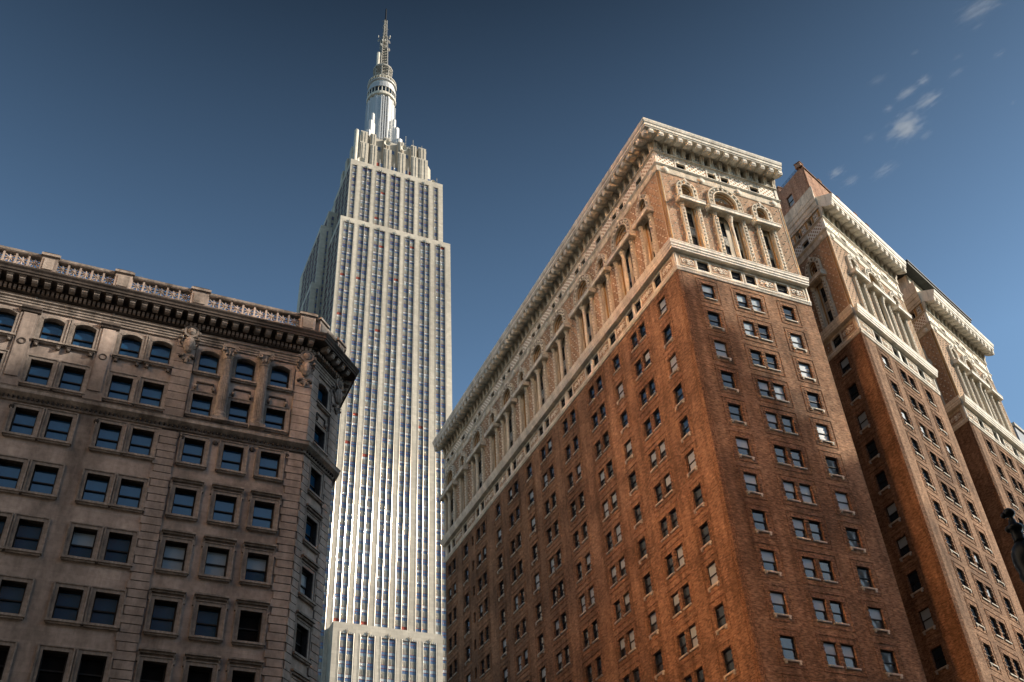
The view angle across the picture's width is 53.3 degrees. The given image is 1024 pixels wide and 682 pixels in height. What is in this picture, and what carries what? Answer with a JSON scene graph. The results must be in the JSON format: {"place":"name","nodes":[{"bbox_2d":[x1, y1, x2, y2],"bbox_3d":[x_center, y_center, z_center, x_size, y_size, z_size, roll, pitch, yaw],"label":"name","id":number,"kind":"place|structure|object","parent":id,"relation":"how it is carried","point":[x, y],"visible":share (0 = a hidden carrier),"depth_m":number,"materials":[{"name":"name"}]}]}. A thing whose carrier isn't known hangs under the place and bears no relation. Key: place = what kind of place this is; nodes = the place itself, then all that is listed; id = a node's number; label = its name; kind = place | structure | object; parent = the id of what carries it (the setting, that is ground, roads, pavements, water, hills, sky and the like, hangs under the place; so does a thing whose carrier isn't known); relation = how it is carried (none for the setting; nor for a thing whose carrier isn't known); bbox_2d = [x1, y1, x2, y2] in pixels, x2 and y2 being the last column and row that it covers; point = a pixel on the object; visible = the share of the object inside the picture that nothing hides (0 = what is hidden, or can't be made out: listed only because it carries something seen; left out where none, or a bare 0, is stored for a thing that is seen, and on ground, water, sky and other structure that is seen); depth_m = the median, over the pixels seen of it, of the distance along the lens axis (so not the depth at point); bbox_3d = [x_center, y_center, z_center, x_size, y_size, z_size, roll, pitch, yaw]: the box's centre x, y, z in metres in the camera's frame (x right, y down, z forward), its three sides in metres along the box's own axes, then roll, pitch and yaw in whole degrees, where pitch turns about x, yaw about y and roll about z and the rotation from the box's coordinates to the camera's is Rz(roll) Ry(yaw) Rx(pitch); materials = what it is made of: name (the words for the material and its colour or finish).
{"place":"outdoors","nodes":[
{"label":"outdoors","id":0,"kind":"place"},
{"bbox_2d":[0,245,359,681],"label":"stone building","id":1,"kind":"structure","parent":0,"point":[170,471],"depth_m":67.92,"materials":[{"name":"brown stone"}]},
{"bbox_2d":[0,511,13,551],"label":"window","id":2,"kind":"structure","parent":1,"relation":"in","point":[5,524],"depth_m":61.87,"materials":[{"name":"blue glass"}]},
{"bbox_2d":[0,639,17,681],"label":"window","id":3,"kind":"structure","parent":1,"relation":"in","point":[6,654],"depth_m":57.58,"materials":[{"name":"black"}]},
{"bbox_2d":[0,306,22,340],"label":"window","id":4,"kind":"structure","parent":1,"relation":"in","point":[10,318],"depth_m":70.57,"materials":[{"name":"blue glass"}]},
{"bbox_2d":[0,454,29,494],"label":"window","id":5,"kind":"structure","parent":1,"relation":"in","point":[12,476],"depth_m":64.17,"materials":[{"name":"blue glass"}]},
{"bbox_2d":[0,574,34,620],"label":"window","id":6,"kind":"structure","parent":1,"relation":"in","point":[14,598],"depth_m":59.82,"materials":[{"name":"blue glass"}]},
{"bbox_2d":[1,402,44,440],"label":"window","id":7,"kind":"structure","parent":1,"relation":"in","point":[25,425],"depth_m":66.49,"materials":[{"name":"blue glass"}]},
{"bbox_2d":[4,513,50,556],"bbox_3d":[-29.437,11.862,62.046,2.089,2.600,0.800,13,-42,-19],"label":"window","id":8,"kind":"structure","parent":1,"relation":"in","point":[29,539],"depth_m":62.20,"materials":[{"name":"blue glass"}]},
{"bbox_2d":[18,354,58,390],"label":"window","id":9,"kind":"structure","parent":1,"relation":"in","point":[39,376],"depth_m":69.02,"materials":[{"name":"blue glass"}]},
{"bbox_2d":[21,459,65,500],"bbox_3d":[-29.620,8.844,64.510,2.089,2.600,0.800,13,-42,-19],"label":"window","id":10,"kind":"structure","parent":1,"relation":"in","point":[45,483],"depth_m":64.68,"materials":[{"name":"blue glass"}]},
{"bbox_2d":[32,312,71,350],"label":"window","id":11,"kind":"structure","parent":1,"relation":"in","point":[54,332],"depth_m":71.36,"materials":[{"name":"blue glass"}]},
{"bbox_2d":[29,644,75,681],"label":"window","id":12,"kind":"structure","parent":1,"relation":"in","point":[47,667],"depth_m":58.39,"materials":[{"name":"black"}]},
{"bbox_2d":[37,408,78,446],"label":"window","id":13,"kind":"structure","parent":1,"relation":"in","point":[59,431],"depth_m":67.19,"materials":[{"name":"blue glass"}]},
{"bbox_2d":[44,581,89,626],"bbox_3d":[-26.367,15.667,60.541,2.074,2.600,0.800,13,-42,-19],"label":"window","id":14,"kind":"structure","parent":1,"relation":"in","point":[69,608],"depth_m":60.70,"materials":[{"name":"blue glass"}]},
{"bbox_2d":[51,360,91,396],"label":"window","id":15,"kind":"structure","parent":1,"relation":"in","point":[74,383],"depth_m":69.73,"materials":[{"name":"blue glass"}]},
{"bbox_2d":[60,521,103,563],"bbox_3d":[-26.557,12.542,63.093,2.074,2.600,0.800,13,-42,-19],"label":"window","id":16,"kind":"structure","parent":1,"relation":"in","point":[79,546],"depth_m":63.26,"materials":[{"name":"blue"}]},
{"bbox_2d":[64,319,101,356],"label":"window","id":17,"kind":"structure","parent":1,"relation":"in","point":[85,339],"depth_m":72.06,"materials":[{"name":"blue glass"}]},
{"bbox_2d":[70,648,113,681],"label":"window","id":18,"kind":"structure","parent":1,"relation":"in","point":[85,669],"depth_m":59.16,"materials":[{"name":"black"}]},
{"bbox_2d":[75,468,116,508],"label":"window","id":19,"kind":"structure","parent":1,"relation":"in","point":[97,492],"depth_m":65.73,"materials":[{"name":"blue glass"}]},
{"bbox_2d":[82,586,126,631],"bbox_3d":[-24.440,16.123,61.241,2.089,2.600,0.800,13,-42,-19],"label":"window","id":20,"kind":"structure","parent":1,"relation":"in","point":[101,610],"depth_m":61.40,"materials":[{"name":"blue glass"}]},
{"bbox_2d":[88,417,127,455],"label":"window","id":21,"kind":"structure","parent":1,"relation":"in","point":[110,440],"depth_m":68.24,"materials":[{"name":"blue glass"}]},
{"bbox_2d":[97,526,138,568],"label":"window","id":22,"kind":"structure","parent":1,"relation":"in","point":[114,550],"depth_m":63.95,"materials":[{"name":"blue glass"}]},
{"bbox_2d":[101,370,138,406],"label":"window","id":23,"kind":"structure","parent":1,"relation":"in","point":[116,391],"depth_m":70.77,"materials":[{"name":"blue glass"}]},
{"bbox_2d":[109,473,149,513],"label":"window","id":24,"kind":"structure","parent":1,"relation":"in","point":[126,496],"depth_m":66.42,"materials":[{"name":"blue glass"}]},
{"bbox_2d":[112,329,147,366],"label":"window","id":25,"kind":"structure","parent":1,"relation":"in","point":[131,349],"depth_m":73.11,"materials":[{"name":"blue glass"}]},
{"bbox_2d":[122,423,159,460],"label":"window","id":26,"kind":"structure","parent":1,"relation":"in","point":[137,445],"depth_m":68.95,"materials":[{"name":"blue glass"}]},
{"bbox_2d":[133,376,168,412],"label":"window","id":27,"kind":"structure","parent":1,"relation":"in","point":[147,397],"depth_m":71.48,"materials":[{"name":"blue glass"}]},
{"bbox_2d":[134,647,175,681],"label":"window","id":28,"kind":"structure","parent":1,"relation":"in","point":[145,672],"depth_m":60.46,"materials":[{"name":"black"}]},
{"bbox_2d":[143,335,177,372],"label":"window","id":29,"kind":"structure","parent":1,"relation":"in","point":[158,353],"depth_m":73.81,"materials":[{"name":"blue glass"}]},
{"bbox_2d":[143,586,185,637],"bbox_3d":[-21.306,16.701,62.491,2.214,2.990,0.840,13,-42,-19],"label":"window","id":30,"kind":"structure","parent":1,"relation":"in","point":[160,617],"depth_m":62.66,"materials":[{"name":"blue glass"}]},
{"bbox_2d":[154,528,195,576],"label":"window","id":31,"kind":"structure","parent":1,"relation":"in","point":[171,558],"depth_m":65.23,"materials":[{"name":"blue"}]},
{"bbox_2d":[165,475,204,521],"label":"window","id":32,"kind":"structure","parent":1,"relation":"in","point":[180,505],"depth_m":67.71,"materials":[{"name":"blue glass"}]},
{"bbox_2d":[175,432,210,469],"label":"window","id":33,"kind":"structure","parent":1,"relation":"in","point":[189,454],"depth_m":70.09,"materials":[{"name":"blue glass"}]},
{"bbox_2d":[184,388,216,420],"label":"window","id":34,"kind":"structure","parent":1,"relation":"in","point":[196,408],"depth_m":72.58,"materials":[{"name":"blue glass"}]},
{"bbox_2d":[181,652,220,681],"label":"window","id":35,"kind":"structure","parent":1,"relation":"in","point":[189,674],"depth_m":61.41,"materials":[{"name":"black"}]},
{"bbox_2d":[192,346,223,379],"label":"window","id":36,"kind":"structure","parent":1,"relation":"in","point":[206,362],"depth_m":74.99,"materials":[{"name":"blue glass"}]},
{"bbox_2d":[188,592,229,643],"bbox_3d":[-18.874,17.275,63.375,2.214,2.990,0.840,13,-42,-19],"label":"window","id":37,"kind":"structure","parent":1,"relation":"in","point":[204,621],"depth_m":63.54,"materials":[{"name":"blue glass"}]},
{"bbox_2d":[198,534,236,582],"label":"window","id":38,"kind":"structure","parent":1,"relation":"in","point":[213,563],"depth_m":66.11,"materials":[{"name":"blue"}]},
{"bbox_2d":[206,482,244,528],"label":"window","id":39,"kind":"structure","parent":1,"relation":"in","point":[221,510],"depth_m":68.60,"materials":[{"name":"blue glass"}]},
{"bbox_2d":[215,439,248,476],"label":"window","id":40,"kind":"structure","parent":1,"relation":"in","point":[229,460],"depth_m":70.98,"materials":[{"name":"blue glass"}]},
{"bbox_2d":[226,396,253,427],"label":"window","id":41,"kind":"structure","parent":1,"relation":"in","point":[237,415],"depth_m":73.51,"materials":[{"name":"blue glass"}]},
{"bbox_2d":[226,657,263,681],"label":"window","id":42,"kind":"structure","parent":1,"relation":"in","point":[231,677],"depth_m":62.32,"materials":[{"name":"black"}]},
{"bbox_2d":[230,356,259,386],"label":"window","id":43,"kind":"structure","parent":1,"relation":"in","point":[242,369],"depth_m":75.89,"materials":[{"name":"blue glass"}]},
{"bbox_2d":[231,597,269,648],"bbox_3d":[-16.500,17.836,64.239,2.214,2.990,0.840,13,-42,-19],"label":"window","id":44,"kind":"structure","parent":1,"relation":"in","point":[246,627],"depth_m":64.41,"materials":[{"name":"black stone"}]},
{"bbox_2d":[239,540,276,587],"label":"window","id":45,"kind":"structure","parent":1,"relation":"in","point":[253,568],"depth_m":66.98,"materials":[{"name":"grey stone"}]},
{"bbox_2d":[246,489,281,534],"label":"window","id":46,"kind":"structure","parent":1,"relation":"in","point":[260,516],"depth_m":69.46,"materials":[{"name":"blue glass"}]},
{"bbox_2d":[253,446,285,482],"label":"window","id":47,"kind":"structure","parent":1,"relation":"in","point":[266,466],"depth_m":71.85,"materials":[{"name":"blue glass"}]},
{"bbox_2d":[263,403,290,435],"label":"window","id":48,"kind":"structure","parent":1,"relation":"in","point":[273,422],"depth_m":74.37,"materials":[{"name":"blue glass"}]},
{"bbox_2d":[267,364,294,393],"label":"window","id":49,"kind":"structure","parent":1,"relation":"in","point":[278,377],"depth_m":76.77,"materials":[{"name":"blue glass"}]},
{"bbox_2d":[291,610,315,665],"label":"window","id":50,"kind":"structure","parent":1,"relation":"in","point":[298,634],"depth_m":66.60,"materials":[{"name":"black stone"}]},
{"bbox_2d":[297,554,319,607],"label":"window","id":51,"kind":"structure","parent":1,"relation":"in","point":[303,578],"depth_m":69.17,"materials":[{"name":"grey stone"}]},
{"bbox_2d":[302,503,323,554],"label":"window","id":52,"kind":"structure","parent":1,"relation":"in","point":[317,518],"depth_m":71.61,"materials":[{"name":"blue glass"}]},
{"bbox_2d":[307,461,324,504],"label":"window","id":53,"kind":"structure","parent":1,"relation":"in","point":[311,486],"depth_m":74.03,"materials":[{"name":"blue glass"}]},
{"bbox_2d":[313,419,327,456],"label":"window","id":54,"kind":"structure","parent":1,"relation":"in","point":[316,441],"depth_m":76.66,"materials":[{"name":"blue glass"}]},
{"bbox_2d":[316,381,331,416],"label":"window","id":55,"kind":"structure","parent":1,"relation":"in","point":[322,390],"depth_m":79.07,"materials":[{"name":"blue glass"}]},
{"bbox_2d":[295,8,451,681],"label":"skyscraper","id":56,"kind":"structure","parent":0,"point":[375,288],"depth_m":343.59,"materials":[{"name":"stone"}]},
{"bbox_2d":[0,0,1023,429],"label":"sky","id":57,"kind":"structure","parent":0,"point":[207,144],"materials":[{"name":"blue"}]},
{"label":"ground","id":58,"kind":"structure","parent":0,"visible":0},
{"bbox_2d":[432,117,1023,681],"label":"hotel building","id":59,"kind":"structure","parent":58,"relation":"on","point":[724,413],"depth_m":109.55,"materials":[{"name":"red brick"}]},
{"bbox_2d":[439,465,457,534],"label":"arched window","id":60,"kind":"structure","parent":59,"relation":"in","point":[449,493],"depth_m":157.63,"materials":[{"name":"beige stone"}]},
{"bbox_2d":[454,451,467,513],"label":"arched window","id":61,"kind":"structure","parent":59,"relation":"in","point":[463,467],"depth_m":153.49,"materials":[{"name":"beige stone"}]},
{"bbox_2d":[465,425,485,497],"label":"arched window","id":62,"kind":"structure","parent":59,"relation":"in","point":[477,470],"depth_m":149.64,"materials":[{"name":"beige stone"}]},
{"bbox_2d":[484,407,499,472],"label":"arched window","id":63,"kind":"structure","parent":59,"relation":"in","point":[492,432],"depth_m":145.08,"materials":[{"name":"beige stone"}]},
{"bbox_2d":[494,383,516,458],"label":"arched window","id":64,"kind":"structure","parent":59,"relation":"in","point":[509,428],"depth_m":141.75,"materials":[{"name":"beige stone"}]},
{"bbox_2d":[512,366,530,434],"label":"arched window","id":65,"kind":"structure","parent":59,"relation":"in","point":[522,385],"depth_m":137.83,"materials":[{"name":"beige stone"}]},
{"bbox_2d":[524,339,549,417],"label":"arched window","id":66,"kind":"structure","parent":59,"relation":"in","point":[538,377],"depth_m":134.53,"materials":[{"name":"beige stone"}]},
{"bbox_2d":[545,308,571,387],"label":"arched window","id":67,"kind":"structure","parent":59,"relation":"in","point":[560,349],"depth_m":129.89,"materials":[{"name":"beige stone"}]},
{"bbox_2d":[568,274,597,354],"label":"arched window","id":68,"kind":"structure","parent":59,"relation":"in","point":[587,329],"depth_m":125.03,"materials":[{"name":"beige stone"}]},
{"bbox_2d":[590,253,614,325],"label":"arched window","id":69,"kind":"structure","parent":59,"relation":"in","point":[605,294],"depth_m":121.22,"materials":[{"name":"beige stone"}]},
{"bbox_2d":[605,218,639,303],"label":"arched window","id":70,"kind":"structure","parent":59,"relation":"in","point":[628,265],"depth_m":117.86,"materials":[{"name":"beige stone"}]},
{"bbox_2d":[631,194,659,267],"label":"arched window","id":71,"kind":"structure","parent":59,"relation":"in","point":[642,216],"depth_m":114.04,"materials":[{"name":"beige stone"}]},
{"bbox_2d":[675,178,709,248],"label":"arched window","id":72,"kind":"structure","parent":59,"relation":"in","point":[693,222],"depth_m":112.63,"materials":[{"name":"beige stone"}]},
{"bbox_2d":[715,604,727,634],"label":"window","id":73,"kind":"structure","parent":59,"relation":"in","point":[720,615],"depth_m":85.41,"materials":[{"name":"grey glass"}]},
{"bbox_2d":[723,647,735,679],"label":"window","id":74,"kind":"structure","parent":59,"relation":"in","point":[727,654],"depth_m":83.03,"materials":[{"name":"grey glass"}]},
{"bbox_2d":[705,185,756,262],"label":"arched window","id":75,"kind":"structure","parent":59,"relation":"in","point":[734,241],"depth_m":114.34,"materials":[{"name":"beige stone"}]},
{"bbox_2d":[736,438,754,460],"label":"window","id":76,"kind":"structure","parent":59,"relation":"in","point":[742,444],"depth_m":93.60,"materials":[{"name":"grey glass"}]},
{"bbox_2d":[744,473,762,496],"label":"window","id":77,"kind":"structure","parent":59,"relation":"in","point":[751,483],"depth_m":91.19,"materials":[{"name":"grey"}]},
{"bbox_2d":[752,510,771,535],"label":"window","id":78,"kind":"structure","parent":59,"relation":"in","point":[759,517],"depth_m":88.77,"materials":[{"name":"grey glass"}]},
{"bbox_2d":[750,202,787,271],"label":"arched window","id":79,"kind":"structure","parent":59,"relation":"in","point":[770,246],"depth_m":115.98,"materials":[{"name":"beige stone"}]},
{"bbox_2d":[761,550,781,576],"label":"window","id":80,"kind":"structure","parent":59,"relation":"in","point":[768,557],"depth_m":86.35,"materials":[{"name":"grey glass"}]},
{"bbox_2d":[770,592,791,619],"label":"window","id":81,"kind":"structure","parent":59,"relation":"in","point":[778,602],"depth_m":83.92,"materials":[{"name":"grey"}]},
{"bbox_2d":[780,636,801,664],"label":"window","id":82,"kind":"structure","parent":59,"relation":"in","point":[788,646],"depth_m":81.52,"materials":[{"name":"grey glass"}]},
{"bbox_2d":[792,518,810,540],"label":"window","id":83,"kind":"structure","parent":59,"relation":"in","point":[798,524],"depth_m":90.21,"materials":[{"name":"grey"}]},
{"bbox_2d":[802,557,820,580],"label":"window","id":84,"kind":"structure","parent":59,"relation":"in","point":[808,563],"depth_m":87.76,"materials":[{"name":"grey"}]},
{"bbox_2d":[809,521,826,543],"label":"window","id":85,"kind":"structure","parent":59,"relation":"in","point":[815,528],"depth_m":90.79,"materials":[{"name":"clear glass"}]},
{"bbox_2d":[805,257,837,329],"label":"arched window","id":86,"kind":"structure","parent":59,"relation":"in","point":[824,303],"depth_m":123.41,"materials":[{"name":"beige stone"}]},
{"bbox_2d":[812,598,831,622],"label":"window","id":87,"kind":"structure","parent":59,"relation":"in","point":[819,606],"depth_m":85.37,"materials":[{"name":"grey"}]},
{"bbox_2d":[819,560,837,583],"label":"window","id":88,"kind":"structure","parent":59,"relation":"in","point":[825,566],"depth_m":88.38,"materials":[{"name":"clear glass"}]},
{"bbox_2d":[823,642,843,667],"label":"window","id":89,"kind":"structure","parent":59,"relation":"in","point":[831,653],"depth_m":82.94,"materials":[{"name":"grey"}]},
{"bbox_2d":[830,601,849,625],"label":"window","id":90,"kind":"structure","parent":59,"relation":"in","point":[836,607],"depth_m":85.95,"materials":[{"name":"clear glass"}]},
{"bbox_2d":[835,492,854,514],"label":"window","id":91,"kind":"structure","parent":59,"relation":"in","point":[842,498],"depth_m":94.56,"materials":[{"name":"blue"}]},
{"bbox_2d":[841,645,861,670],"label":"window","id":92,"kind":"structure","parent":59,"relation":"in","point":[850,661],"depth_m":83.53,"materials":[{"name":"blue"}]},
{"bbox_2d":[846,528,865,552],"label":"window","id":93,"kind":"structure","parent":59,"relation":"in","point":[853,537],"depth_m":92.15,"materials":[{"name":"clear glass"}]},
{"bbox_2d":[845,253,877,319],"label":"arched window","id":94,"kind":"structure","parent":59,"relation":"in","point":[860,279],"depth_m":123.36,"materials":[{"name":"beige stone"}]},
{"bbox_2d":[857,567,877,592],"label":"window","id":95,"kind":"structure","parent":59,"relation":"in","point":[863,573],"depth_m":89.73,"materials":[{"name":"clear glass"}]},
{"bbox_2d":[868,607,889,634],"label":"window","id":96,"kind":"structure","parent":59,"relation":"in","point":[876,617],"depth_m":87.31,"materials":[{"name":"blue"}]},
{"bbox_2d":[863,267,902,340],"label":"arched window","id":97,"kind":"structure","parent":59,"relation":"in","point":[877,292],"depth_m":126.29,"materials":[{"name":"beige stone"}]},
{"bbox_2d":[880,650,902,678],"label":"window","id":98,"kind":"structure","parent":59,"relation":"in","point":[888,658],"depth_m":84.89,"materials":[{"name":"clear glass"}]},
{"bbox_2d":[888,290,919,354],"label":"arched window","id":99,"kind":"structure","parent":59,"relation":"in","point":[901,314],"depth_m":129.10,"materials":[{"name":"beige stone"}]},
{"bbox_2d":[908,571,923,597],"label":"window","id":100,"kind":"structure","parent":59,"relation":"in","point":[914,580],"depth_m":99.72,"materials":[{"name":"black glass"}]},
{"bbox_2d":[919,607,935,634],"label":"window","id":101,"kind":"structure","parent":59,"relation":"in","point":[926,618],"depth_m":97.29,"materials":[{"name":"grey glass"}]},
{"bbox_2d":[931,645,948,674],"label":"window","id":102,"kind":"structure","parent":59,"relation":"in","point":[939,658],"depth_m":94.89,"materials":[{"name":"black glass"}]},
{"bbox_2d":[947,343,978,405],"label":"arched window","id":103,"kind":"structure","parent":59,"relation":"in","point":[961,368],"depth_m":138.50,"materials":[{"name":"beige stone"}]},
{"bbox_2d":[961,354,998,422],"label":"arched window","id":104,"kind":"structure","parent":59,"relation":"in","point":[979,386],"depth_m":141.27,"materials":[{"name":"beige stone"}]},
{"bbox_2d":[981,373,1012,433],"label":"arched window","id":105,"kind":"structure","parent":59,"relation":"in","point":[994,396],"depth_m":144.23,"materials":[{"name":"beige stone"}]},
{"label":"pavement","id":106,"kind":"structure","parent":0,"visible":0},
{"bbox_2d":[1000,508,1023,582],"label":"street lamp","id":107,"kind":"object","parent":106,"relation":"on","point":[1014,528],"visible":1,"depth_m":14.40,"materials":[{"name":"black metal"}]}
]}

